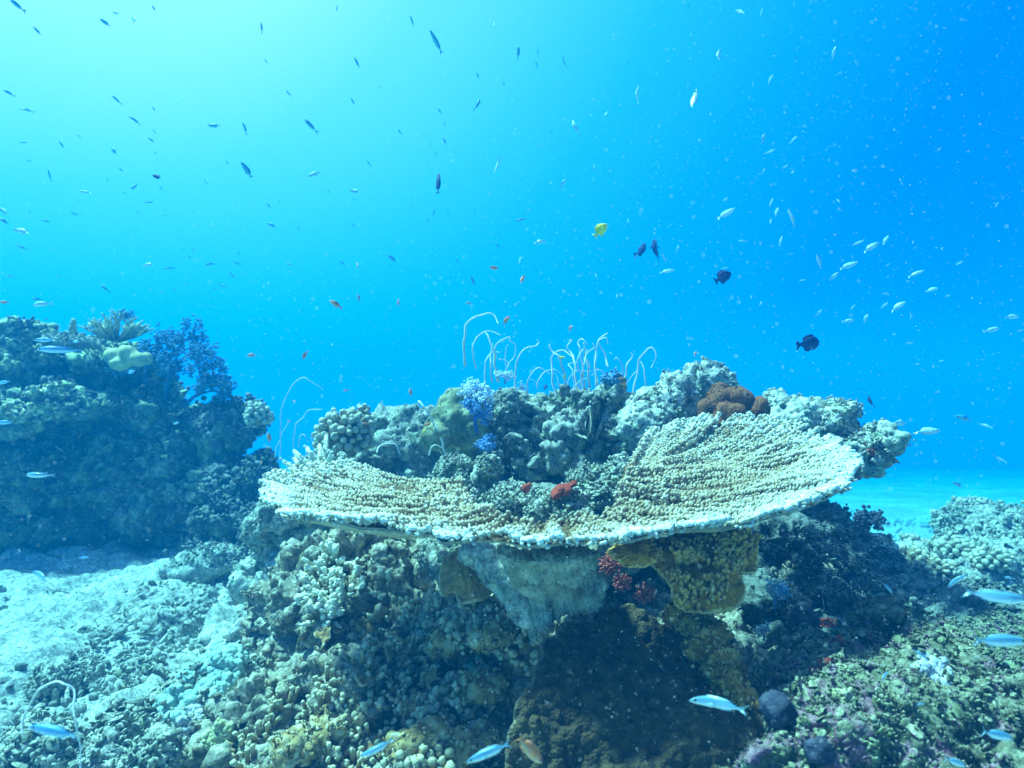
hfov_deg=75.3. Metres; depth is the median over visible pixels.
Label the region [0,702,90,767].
rubble rock
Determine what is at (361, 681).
tan plate coral
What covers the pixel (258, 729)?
finger coral
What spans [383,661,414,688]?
finger coral
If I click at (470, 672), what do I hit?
knob coral
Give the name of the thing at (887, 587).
fish
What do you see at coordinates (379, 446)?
sea whip
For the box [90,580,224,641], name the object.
rubble rock
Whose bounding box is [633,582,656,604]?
soft tuft
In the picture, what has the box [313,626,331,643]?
tan plate coral
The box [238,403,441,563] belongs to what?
reef rock
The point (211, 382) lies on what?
soft coral
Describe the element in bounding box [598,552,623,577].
soft tuft
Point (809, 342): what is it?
damselfish
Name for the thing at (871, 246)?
fish
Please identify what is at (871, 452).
red sponge
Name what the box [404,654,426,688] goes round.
finger coral
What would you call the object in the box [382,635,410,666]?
finger coral
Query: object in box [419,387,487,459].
lobed coral
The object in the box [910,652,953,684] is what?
encrusting coral
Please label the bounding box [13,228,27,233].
fish
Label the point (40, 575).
fish
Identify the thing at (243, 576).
rubble rock
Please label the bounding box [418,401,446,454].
sea whip
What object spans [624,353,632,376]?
sea whip
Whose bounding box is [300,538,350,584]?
cauliflower coral
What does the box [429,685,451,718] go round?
knob coral
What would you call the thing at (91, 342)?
plate coral
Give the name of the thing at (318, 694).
finger coral
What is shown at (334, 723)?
lumpy coral
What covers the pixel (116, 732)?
rubble rock
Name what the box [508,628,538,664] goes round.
knob coral
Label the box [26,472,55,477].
fish
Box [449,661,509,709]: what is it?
lumpy coral
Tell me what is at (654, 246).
damselfish
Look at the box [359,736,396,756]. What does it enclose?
fish
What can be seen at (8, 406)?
encrusting coral
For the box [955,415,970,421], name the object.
fish
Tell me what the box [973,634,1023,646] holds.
fish
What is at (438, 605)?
knob coral
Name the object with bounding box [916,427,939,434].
fish
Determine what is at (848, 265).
fish
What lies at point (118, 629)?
rubble
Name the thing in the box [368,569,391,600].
cauliflower coral
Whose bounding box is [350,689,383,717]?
knob coral
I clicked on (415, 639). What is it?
finger coral
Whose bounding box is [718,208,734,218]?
fish
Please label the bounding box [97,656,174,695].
rubble rock
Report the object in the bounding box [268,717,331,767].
lumpy coral
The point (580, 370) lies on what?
sea whip
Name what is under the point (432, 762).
knob coral
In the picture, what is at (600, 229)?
damselfish
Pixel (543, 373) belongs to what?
sea whip
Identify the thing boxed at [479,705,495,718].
finger coral
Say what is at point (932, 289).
fish
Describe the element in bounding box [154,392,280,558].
reef outcrop
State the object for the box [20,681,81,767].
sea whip
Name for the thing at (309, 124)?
fish
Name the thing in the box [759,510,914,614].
hydroid threads
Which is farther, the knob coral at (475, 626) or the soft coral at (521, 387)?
the soft coral at (521, 387)
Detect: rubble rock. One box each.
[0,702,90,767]
[19,649,105,702]
[68,693,163,767]
[76,622,112,639]
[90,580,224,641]
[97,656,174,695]
[115,727,188,767]
[140,639,263,737]
[157,538,244,583]
[221,547,280,652]
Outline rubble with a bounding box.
[0,516,932,726]
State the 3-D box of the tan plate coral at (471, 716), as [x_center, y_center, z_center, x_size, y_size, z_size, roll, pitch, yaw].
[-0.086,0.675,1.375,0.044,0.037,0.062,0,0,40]
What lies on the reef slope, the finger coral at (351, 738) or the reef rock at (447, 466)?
the finger coral at (351, 738)
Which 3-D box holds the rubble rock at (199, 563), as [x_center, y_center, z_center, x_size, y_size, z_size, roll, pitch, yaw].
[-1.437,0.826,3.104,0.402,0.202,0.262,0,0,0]
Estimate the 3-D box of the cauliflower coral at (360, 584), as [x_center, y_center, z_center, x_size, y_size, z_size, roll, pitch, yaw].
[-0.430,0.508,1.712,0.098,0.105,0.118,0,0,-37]
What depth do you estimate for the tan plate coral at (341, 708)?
1.40 m
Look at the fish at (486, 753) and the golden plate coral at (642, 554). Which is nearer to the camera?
the fish at (486, 753)
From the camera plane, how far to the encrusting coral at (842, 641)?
1.33 m
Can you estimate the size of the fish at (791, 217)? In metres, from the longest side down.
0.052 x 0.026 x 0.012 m
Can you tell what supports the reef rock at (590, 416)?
on the reef slope
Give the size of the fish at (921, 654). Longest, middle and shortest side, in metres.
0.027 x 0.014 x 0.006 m
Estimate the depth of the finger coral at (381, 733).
1.38 m
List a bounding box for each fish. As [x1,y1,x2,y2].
[0,420,12,423]
[10,0,26,12]
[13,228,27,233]
[19,108,34,113]
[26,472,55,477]
[29,724,78,742]
[32,571,45,581]
[33,301,52,306]
[34,338,54,341]
[37,345,83,354]
[100,19,110,26]
[208,123,218,127]
[241,162,252,177]
[267,433,270,442]
[304,118,318,132]
[308,172,320,176]
[330,300,342,309]
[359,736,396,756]
[430,30,442,53]
[436,173,440,193]
[466,739,512,762]
[494,159,499,173]
[515,735,541,763]
[572,120,582,133]
[635,86,639,105]
[659,269,673,273]
[688,89,697,107]
[689,695,747,715]
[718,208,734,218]
[788,210,794,226]
[817,255,821,268]
[828,272,837,279]
[831,46,835,59]
[839,262,857,269]
[864,242,878,252]
[882,582,892,592]
[891,302,905,311]
[894,420,905,425]
[909,270,923,276]
[914,649,927,659]
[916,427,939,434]
[926,287,937,291]
[943,756,965,766]
[948,573,969,586]
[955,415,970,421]
[962,585,1023,603]
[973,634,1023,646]
[980,728,1012,740]
[983,327,998,332]
[1004,314,1018,318]
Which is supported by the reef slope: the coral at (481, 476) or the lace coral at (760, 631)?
the lace coral at (760, 631)
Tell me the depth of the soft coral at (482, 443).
1.95 m
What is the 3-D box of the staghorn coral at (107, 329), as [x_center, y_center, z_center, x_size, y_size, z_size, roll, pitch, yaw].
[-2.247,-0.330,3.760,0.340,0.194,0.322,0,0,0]
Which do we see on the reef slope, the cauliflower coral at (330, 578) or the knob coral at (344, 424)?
the cauliflower coral at (330, 578)
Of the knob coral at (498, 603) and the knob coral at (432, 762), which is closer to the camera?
the knob coral at (432, 762)
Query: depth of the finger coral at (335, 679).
1.43 m
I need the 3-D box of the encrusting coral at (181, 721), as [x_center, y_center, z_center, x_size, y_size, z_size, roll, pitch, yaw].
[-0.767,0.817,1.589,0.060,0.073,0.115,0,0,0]
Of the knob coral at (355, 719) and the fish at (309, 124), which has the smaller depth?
the knob coral at (355, 719)
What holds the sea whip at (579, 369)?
on the reef rock at (590, 416)
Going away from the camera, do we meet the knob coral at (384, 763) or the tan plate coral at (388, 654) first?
the knob coral at (384, 763)
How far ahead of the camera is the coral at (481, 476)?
1.84 m
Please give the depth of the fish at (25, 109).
2.55 m
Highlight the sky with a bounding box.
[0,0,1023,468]
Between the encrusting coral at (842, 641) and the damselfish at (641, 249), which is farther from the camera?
the damselfish at (641, 249)
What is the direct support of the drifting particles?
on the seabed
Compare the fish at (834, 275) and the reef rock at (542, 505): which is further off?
the fish at (834, 275)
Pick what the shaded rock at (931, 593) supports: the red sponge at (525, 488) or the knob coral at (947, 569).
the knob coral at (947, 569)
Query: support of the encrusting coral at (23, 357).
on the reef outcrop at (110, 438)
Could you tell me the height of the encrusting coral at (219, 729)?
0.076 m
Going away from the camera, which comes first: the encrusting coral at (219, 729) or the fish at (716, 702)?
the fish at (716, 702)
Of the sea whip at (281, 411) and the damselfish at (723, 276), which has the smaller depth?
the damselfish at (723, 276)
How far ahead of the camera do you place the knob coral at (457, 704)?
1.35 m
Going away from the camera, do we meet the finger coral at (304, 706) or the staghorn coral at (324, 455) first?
the finger coral at (304, 706)
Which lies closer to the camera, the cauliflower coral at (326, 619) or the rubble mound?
the cauliflower coral at (326, 619)
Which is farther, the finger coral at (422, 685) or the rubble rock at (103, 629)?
the rubble rock at (103, 629)
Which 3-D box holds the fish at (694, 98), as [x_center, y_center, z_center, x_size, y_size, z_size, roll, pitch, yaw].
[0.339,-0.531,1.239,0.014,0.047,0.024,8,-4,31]
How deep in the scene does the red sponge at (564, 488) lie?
1.54 m
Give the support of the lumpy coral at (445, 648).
on the reef slope
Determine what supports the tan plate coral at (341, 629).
on the reef slope
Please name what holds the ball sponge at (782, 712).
on the algae rock at (975, 705)
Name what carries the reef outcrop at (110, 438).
on the seabed
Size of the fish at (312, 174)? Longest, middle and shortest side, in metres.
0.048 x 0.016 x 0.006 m
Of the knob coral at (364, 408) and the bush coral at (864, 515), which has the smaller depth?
the knob coral at (364, 408)
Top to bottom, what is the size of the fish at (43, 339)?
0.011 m
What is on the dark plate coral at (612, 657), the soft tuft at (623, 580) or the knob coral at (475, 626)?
the soft tuft at (623, 580)
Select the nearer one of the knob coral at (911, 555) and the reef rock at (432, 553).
the reef rock at (432, 553)
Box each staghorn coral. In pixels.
[78,308,153,342]
[279,433,352,471]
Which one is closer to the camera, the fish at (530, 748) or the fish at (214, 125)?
the fish at (530, 748)
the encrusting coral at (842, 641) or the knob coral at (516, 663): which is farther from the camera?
the knob coral at (516, 663)
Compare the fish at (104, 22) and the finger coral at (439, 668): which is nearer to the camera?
the finger coral at (439, 668)
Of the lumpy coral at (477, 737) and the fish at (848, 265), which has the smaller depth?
the lumpy coral at (477, 737)
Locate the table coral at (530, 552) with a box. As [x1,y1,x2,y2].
[258,411,864,644]
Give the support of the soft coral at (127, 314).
on the staghorn coral at (107, 329)
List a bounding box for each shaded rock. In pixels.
[736,499,996,650]
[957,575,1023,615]
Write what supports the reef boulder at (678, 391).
on the reef rock at (590, 416)
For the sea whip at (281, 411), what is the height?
0.404 m
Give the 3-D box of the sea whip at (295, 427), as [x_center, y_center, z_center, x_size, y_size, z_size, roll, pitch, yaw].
[-0.992,0.245,3.214,0.148,0.246,0.013,0,0,-2]
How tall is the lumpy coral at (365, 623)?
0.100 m
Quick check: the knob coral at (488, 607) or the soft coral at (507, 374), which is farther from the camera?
the soft coral at (507, 374)
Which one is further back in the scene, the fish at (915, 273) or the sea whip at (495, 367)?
the sea whip at (495, 367)
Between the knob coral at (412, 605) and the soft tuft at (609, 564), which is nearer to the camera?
the soft tuft at (609, 564)
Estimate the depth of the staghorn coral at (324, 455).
2.04 m
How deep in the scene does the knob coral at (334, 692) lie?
1.40 m
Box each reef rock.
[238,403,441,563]
[413,481,640,582]
[427,452,477,497]
[439,387,531,480]
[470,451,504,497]
[475,476,539,519]
[492,377,679,533]
[522,482,593,523]
[564,451,630,510]
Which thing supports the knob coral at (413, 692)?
on the reef slope
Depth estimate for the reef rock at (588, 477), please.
1.71 m
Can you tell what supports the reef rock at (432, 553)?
on the reef slope
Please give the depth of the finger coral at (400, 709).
1.41 m
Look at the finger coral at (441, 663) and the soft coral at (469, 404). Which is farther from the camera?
the soft coral at (469, 404)
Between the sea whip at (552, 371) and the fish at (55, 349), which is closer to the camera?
the fish at (55, 349)
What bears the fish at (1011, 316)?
in the drifting particles
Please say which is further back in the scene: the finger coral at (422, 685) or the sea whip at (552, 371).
the sea whip at (552, 371)
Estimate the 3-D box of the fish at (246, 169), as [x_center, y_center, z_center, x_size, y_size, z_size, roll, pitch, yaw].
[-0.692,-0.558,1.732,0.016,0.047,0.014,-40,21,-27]
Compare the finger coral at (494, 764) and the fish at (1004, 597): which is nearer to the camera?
the fish at (1004, 597)
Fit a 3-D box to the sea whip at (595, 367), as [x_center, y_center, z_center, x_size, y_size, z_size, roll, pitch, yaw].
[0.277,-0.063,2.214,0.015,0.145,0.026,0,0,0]
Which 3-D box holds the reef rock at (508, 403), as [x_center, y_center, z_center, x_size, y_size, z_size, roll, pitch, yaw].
[-0.057,0.240,2.334,0.402,0.462,0.484,0,0,0]
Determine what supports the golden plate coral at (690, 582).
attached to the table coral at (530, 552)
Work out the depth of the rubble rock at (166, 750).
1.40 m
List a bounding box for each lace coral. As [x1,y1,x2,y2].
[753,620,770,640]
[763,577,792,608]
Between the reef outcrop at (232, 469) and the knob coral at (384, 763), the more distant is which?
the reef outcrop at (232, 469)
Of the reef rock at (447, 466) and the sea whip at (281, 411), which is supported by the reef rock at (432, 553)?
the reef rock at (447, 466)
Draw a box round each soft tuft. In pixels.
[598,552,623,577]
[613,572,631,592]
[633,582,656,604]
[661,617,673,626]
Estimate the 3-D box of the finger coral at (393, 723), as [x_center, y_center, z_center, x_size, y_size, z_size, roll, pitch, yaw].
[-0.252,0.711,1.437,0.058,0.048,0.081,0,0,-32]
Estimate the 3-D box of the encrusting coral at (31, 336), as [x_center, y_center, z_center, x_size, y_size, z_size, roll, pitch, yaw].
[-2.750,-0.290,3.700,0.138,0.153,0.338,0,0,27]
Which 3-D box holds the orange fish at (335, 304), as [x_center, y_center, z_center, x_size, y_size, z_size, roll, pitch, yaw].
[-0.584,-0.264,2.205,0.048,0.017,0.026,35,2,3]
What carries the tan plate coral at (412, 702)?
on the reef slope
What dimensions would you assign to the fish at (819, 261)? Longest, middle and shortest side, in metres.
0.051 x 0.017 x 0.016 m
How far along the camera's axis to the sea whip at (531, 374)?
2.30 m
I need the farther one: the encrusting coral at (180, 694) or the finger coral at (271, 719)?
the encrusting coral at (180, 694)
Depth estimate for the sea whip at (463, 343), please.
2.20 m
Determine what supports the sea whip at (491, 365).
on the reef rock at (508, 403)
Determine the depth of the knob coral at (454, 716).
1.35 m
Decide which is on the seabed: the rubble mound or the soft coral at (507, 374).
the rubble mound
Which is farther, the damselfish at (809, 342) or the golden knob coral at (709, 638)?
the damselfish at (809, 342)
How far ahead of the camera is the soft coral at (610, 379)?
2.13 m
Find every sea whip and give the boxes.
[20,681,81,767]
[279,377,322,460]
[291,409,321,459]
[376,443,400,454]
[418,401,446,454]
[428,444,446,455]
[462,312,498,366]
[472,330,500,368]
[484,351,499,393]
[485,332,498,381]
[490,343,492,382]
[494,337,515,379]
[514,339,538,387]
[527,367,549,392]
[537,369,563,389]
[549,344,566,384]
[550,350,572,398]
[566,339,577,386]
[567,370,603,384]
[568,362,575,388]
[577,338,587,387]
[577,349,583,387]
[583,343,590,387]
[593,344,596,386]
[594,333,607,384]
[598,337,608,367]
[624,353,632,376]
[632,347,656,391]
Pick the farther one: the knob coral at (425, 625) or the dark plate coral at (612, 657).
the knob coral at (425, 625)
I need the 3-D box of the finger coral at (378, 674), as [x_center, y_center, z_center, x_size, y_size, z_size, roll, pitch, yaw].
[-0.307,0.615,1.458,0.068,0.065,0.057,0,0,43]
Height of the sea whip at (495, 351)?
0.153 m
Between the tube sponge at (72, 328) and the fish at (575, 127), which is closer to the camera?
the fish at (575, 127)
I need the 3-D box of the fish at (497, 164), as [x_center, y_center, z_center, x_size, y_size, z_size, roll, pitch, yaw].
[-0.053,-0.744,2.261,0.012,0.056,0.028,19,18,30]
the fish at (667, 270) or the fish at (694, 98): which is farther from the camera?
the fish at (667, 270)
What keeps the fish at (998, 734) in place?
in the drifting particles
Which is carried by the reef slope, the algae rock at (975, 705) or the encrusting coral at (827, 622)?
the algae rock at (975, 705)
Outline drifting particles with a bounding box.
[0,1,1023,767]
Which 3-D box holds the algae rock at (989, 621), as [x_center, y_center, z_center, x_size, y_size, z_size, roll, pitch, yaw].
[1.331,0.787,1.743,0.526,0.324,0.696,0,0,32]
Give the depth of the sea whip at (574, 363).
2.31 m
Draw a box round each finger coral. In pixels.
[229,740,267,767]
[238,719,270,748]
[263,703,282,735]
[267,686,299,711]
[267,729,294,760]
[295,694,309,724]
[313,660,347,690]
[313,689,327,710]
[326,739,353,767]
[331,723,360,743]
[344,747,370,767]
[356,722,389,750]
[359,647,386,680]
[367,595,403,623]
[379,671,411,710]
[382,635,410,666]
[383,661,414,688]
[383,702,403,729]
[394,695,430,718]
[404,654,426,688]
[406,634,427,668]
[425,655,442,672]
[435,657,453,670]
[467,761,483,767]
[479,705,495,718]
[479,723,503,754]
[483,750,502,767]
[500,609,528,637]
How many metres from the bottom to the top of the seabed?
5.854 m
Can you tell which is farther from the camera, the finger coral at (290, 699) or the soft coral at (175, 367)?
the soft coral at (175, 367)
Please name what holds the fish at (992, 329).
in the drifting particles
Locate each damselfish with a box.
[593,223,606,237]
[633,243,645,258]
[650,239,659,261]
[713,270,730,283]
[795,334,818,351]
[867,395,874,407]
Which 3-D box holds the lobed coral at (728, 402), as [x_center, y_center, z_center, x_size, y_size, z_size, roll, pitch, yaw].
[0.650,0.068,1.946,0.151,0.150,0.196,0,0,-43]
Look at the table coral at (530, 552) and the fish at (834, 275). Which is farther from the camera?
the fish at (834, 275)
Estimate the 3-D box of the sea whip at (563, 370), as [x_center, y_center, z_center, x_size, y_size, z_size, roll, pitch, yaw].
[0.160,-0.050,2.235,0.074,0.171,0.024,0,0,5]
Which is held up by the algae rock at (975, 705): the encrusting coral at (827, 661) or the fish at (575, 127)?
the encrusting coral at (827, 661)
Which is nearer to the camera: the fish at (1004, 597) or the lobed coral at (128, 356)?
the fish at (1004, 597)
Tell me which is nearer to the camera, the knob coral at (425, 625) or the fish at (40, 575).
the fish at (40, 575)
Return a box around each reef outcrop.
[0,315,246,553]
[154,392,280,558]
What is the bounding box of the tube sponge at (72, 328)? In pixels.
[68,318,76,333]
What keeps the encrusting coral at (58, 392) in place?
on the reef outcrop at (110, 438)
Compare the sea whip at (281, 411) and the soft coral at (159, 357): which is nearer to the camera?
the sea whip at (281, 411)
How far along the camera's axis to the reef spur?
2.33 m
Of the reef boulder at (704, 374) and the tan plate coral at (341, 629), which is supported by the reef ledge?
the reef boulder at (704, 374)
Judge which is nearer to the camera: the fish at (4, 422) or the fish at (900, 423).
the fish at (4, 422)
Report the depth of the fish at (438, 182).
1.90 m
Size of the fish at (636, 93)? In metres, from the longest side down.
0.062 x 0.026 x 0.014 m
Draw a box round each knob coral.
[225,727,251,761]
[243,401,273,425]
[311,407,375,457]
[328,675,360,712]
[339,708,359,725]
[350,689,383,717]
[353,403,375,428]
[369,751,388,767]
[373,677,392,694]
[395,743,428,767]
[401,605,421,634]
[404,590,433,611]
[406,706,425,728]
[408,683,429,706]
[422,617,434,633]
[422,713,457,725]
[424,597,452,617]
[426,743,455,767]
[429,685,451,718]
[439,609,473,638]
[446,620,473,655]
[449,680,471,716]
[457,594,496,617]
[462,668,482,686]
[465,650,482,668]
[467,614,493,634]
[482,640,517,659]
[483,598,507,620]
[507,653,530,676]
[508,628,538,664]
[658,600,762,715]
[899,544,937,561]
[907,554,958,578]
[925,535,976,558]
[962,544,1017,573]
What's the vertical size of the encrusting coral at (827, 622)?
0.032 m
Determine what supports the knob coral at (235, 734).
on the reef slope
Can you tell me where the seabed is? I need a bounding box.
[0,463,1023,746]
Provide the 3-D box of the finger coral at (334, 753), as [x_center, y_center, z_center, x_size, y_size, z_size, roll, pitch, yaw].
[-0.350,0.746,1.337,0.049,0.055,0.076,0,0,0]
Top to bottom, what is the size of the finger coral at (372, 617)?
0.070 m
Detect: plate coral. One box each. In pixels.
[40,331,103,350]
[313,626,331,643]
[331,622,346,633]
[338,700,347,712]
[354,672,371,686]
[360,736,384,761]
[367,640,382,652]
[383,645,393,662]
[403,698,416,708]
[403,707,415,722]
[420,664,440,688]
[439,548,491,604]
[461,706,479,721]
[479,657,492,667]
[505,603,764,767]
[606,528,762,614]
[610,540,658,567]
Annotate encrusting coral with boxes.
[0,320,54,343]
[0,341,59,371]
[0,400,65,423]
[24,382,78,399]
[152,683,201,721]
[175,649,242,697]
[176,703,206,747]
[201,717,237,750]
[209,639,249,669]
[808,656,831,671]
[820,617,837,627]
[828,634,849,645]
[831,686,856,701]
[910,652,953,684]
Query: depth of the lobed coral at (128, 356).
3.47 m
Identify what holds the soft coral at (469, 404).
attached to the lobed coral at (448, 412)
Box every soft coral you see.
[104,330,177,384]
[118,308,135,321]
[150,314,214,400]
[181,341,237,408]
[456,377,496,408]
[460,397,493,432]
[472,433,496,452]
[493,370,516,383]
[516,380,525,389]
[600,367,623,385]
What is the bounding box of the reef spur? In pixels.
[870,532,903,555]
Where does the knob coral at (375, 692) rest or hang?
on the reef slope
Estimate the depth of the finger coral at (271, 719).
1.50 m
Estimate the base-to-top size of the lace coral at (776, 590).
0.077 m
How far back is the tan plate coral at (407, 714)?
1.39 m
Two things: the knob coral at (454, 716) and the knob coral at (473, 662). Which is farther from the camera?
the knob coral at (473, 662)
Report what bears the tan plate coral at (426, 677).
on the reef slope
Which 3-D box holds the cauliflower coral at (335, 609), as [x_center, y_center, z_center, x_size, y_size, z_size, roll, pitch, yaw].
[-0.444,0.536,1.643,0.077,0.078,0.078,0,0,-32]
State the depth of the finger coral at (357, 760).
1.34 m
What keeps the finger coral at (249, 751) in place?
on the reef slope
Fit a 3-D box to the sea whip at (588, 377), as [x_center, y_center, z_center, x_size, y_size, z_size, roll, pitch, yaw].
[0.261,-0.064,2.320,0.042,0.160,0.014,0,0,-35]
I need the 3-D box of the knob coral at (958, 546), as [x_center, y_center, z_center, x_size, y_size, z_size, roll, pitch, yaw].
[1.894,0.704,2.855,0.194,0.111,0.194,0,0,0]
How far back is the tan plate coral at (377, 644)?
1.51 m
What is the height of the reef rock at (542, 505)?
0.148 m
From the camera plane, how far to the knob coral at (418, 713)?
1.37 m
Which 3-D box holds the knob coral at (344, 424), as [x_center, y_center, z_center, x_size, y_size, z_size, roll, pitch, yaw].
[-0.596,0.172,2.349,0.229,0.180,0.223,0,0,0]
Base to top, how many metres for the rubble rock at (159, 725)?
0.203 m
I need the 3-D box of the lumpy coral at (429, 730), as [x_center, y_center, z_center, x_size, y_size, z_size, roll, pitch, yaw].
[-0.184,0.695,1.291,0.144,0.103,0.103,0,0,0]
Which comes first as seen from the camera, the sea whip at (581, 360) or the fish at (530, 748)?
the fish at (530, 748)
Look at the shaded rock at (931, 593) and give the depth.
2.01 m
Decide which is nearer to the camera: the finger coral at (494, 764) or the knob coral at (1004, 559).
the finger coral at (494, 764)
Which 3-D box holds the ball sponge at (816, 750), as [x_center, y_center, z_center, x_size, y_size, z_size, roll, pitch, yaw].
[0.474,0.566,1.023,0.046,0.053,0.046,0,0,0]
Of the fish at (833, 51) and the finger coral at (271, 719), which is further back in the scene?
the fish at (833, 51)
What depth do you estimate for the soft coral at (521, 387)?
2.29 m
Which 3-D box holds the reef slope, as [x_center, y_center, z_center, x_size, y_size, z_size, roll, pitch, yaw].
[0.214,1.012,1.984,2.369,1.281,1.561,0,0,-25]
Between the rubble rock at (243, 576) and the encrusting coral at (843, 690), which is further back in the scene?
the rubble rock at (243, 576)
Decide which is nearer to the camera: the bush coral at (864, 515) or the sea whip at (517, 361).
the sea whip at (517, 361)
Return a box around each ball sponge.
[758,689,795,729]
[786,604,820,631]
[803,736,834,766]
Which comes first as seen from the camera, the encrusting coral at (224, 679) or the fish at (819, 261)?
the encrusting coral at (224, 679)
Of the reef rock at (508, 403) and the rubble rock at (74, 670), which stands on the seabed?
the rubble rock at (74, 670)
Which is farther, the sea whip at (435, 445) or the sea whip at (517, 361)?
the sea whip at (517, 361)
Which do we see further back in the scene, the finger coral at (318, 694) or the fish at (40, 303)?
the fish at (40, 303)
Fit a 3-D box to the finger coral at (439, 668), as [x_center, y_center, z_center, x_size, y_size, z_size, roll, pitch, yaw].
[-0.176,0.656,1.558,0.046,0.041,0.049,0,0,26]
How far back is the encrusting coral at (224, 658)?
1.75 m
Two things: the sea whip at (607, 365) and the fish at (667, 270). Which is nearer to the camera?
the sea whip at (607, 365)
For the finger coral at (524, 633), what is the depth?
1.41 m
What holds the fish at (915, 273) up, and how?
in the drifting particles
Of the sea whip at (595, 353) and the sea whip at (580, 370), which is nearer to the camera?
the sea whip at (595, 353)
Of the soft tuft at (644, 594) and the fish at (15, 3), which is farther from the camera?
the fish at (15, 3)
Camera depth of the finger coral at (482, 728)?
1.32 m
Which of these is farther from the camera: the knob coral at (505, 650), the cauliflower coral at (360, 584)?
the cauliflower coral at (360, 584)
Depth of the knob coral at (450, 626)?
1.48 m
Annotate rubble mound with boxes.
[893,495,1023,593]
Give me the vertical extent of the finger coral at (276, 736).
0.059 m
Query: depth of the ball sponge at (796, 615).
1.73 m
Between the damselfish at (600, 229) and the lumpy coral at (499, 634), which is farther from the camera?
the damselfish at (600, 229)
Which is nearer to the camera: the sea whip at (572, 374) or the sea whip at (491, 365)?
the sea whip at (491, 365)
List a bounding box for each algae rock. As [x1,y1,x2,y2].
[716,592,1023,767]
[957,604,1023,670]
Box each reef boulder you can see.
[615,368,714,463]
[682,355,738,460]
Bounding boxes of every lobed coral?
[99,345,153,370]
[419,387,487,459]
[695,382,770,429]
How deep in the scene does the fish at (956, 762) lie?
0.80 m
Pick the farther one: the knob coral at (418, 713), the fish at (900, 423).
the fish at (900, 423)
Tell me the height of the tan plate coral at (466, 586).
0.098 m
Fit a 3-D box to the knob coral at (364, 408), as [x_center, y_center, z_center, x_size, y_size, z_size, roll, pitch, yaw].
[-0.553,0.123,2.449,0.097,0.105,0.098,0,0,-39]
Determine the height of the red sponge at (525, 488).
0.027 m
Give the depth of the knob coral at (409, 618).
1.62 m
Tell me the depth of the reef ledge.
2.15 m
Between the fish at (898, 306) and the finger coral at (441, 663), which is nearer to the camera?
the finger coral at (441, 663)
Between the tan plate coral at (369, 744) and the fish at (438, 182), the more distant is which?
the fish at (438, 182)
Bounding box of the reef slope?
[180,528,836,767]
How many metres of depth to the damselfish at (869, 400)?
2.39 m
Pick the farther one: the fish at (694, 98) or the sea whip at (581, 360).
the sea whip at (581, 360)
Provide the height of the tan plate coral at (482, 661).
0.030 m
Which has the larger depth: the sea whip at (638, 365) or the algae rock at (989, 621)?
the sea whip at (638, 365)
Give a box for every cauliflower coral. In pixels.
[293,558,340,607]
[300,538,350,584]
[301,590,340,627]
[314,582,345,617]
[327,557,365,596]
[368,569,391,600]
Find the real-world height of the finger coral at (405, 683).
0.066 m
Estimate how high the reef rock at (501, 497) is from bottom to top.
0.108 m
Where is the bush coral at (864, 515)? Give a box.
[852,504,889,530]
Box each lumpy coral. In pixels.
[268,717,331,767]
[309,702,371,743]
[347,605,392,636]
[381,713,453,766]
[423,610,468,661]
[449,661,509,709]
[449,716,502,767]
[467,608,520,654]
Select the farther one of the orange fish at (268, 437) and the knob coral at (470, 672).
the orange fish at (268, 437)
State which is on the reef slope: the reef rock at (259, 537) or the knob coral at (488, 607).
the knob coral at (488, 607)
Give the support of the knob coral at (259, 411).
on the reef outcrop at (232, 469)
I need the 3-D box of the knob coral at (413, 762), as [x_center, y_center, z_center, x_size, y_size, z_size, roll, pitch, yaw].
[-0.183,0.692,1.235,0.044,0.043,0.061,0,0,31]
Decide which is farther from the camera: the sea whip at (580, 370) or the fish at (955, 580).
the sea whip at (580, 370)
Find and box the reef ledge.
[729,387,915,479]
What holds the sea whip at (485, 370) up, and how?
on the reef rock at (508, 403)
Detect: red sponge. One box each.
[521,482,531,492]
[550,480,577,499]
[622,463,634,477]
[866,448,874,456]
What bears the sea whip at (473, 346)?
on the reef rock at (508, 403)

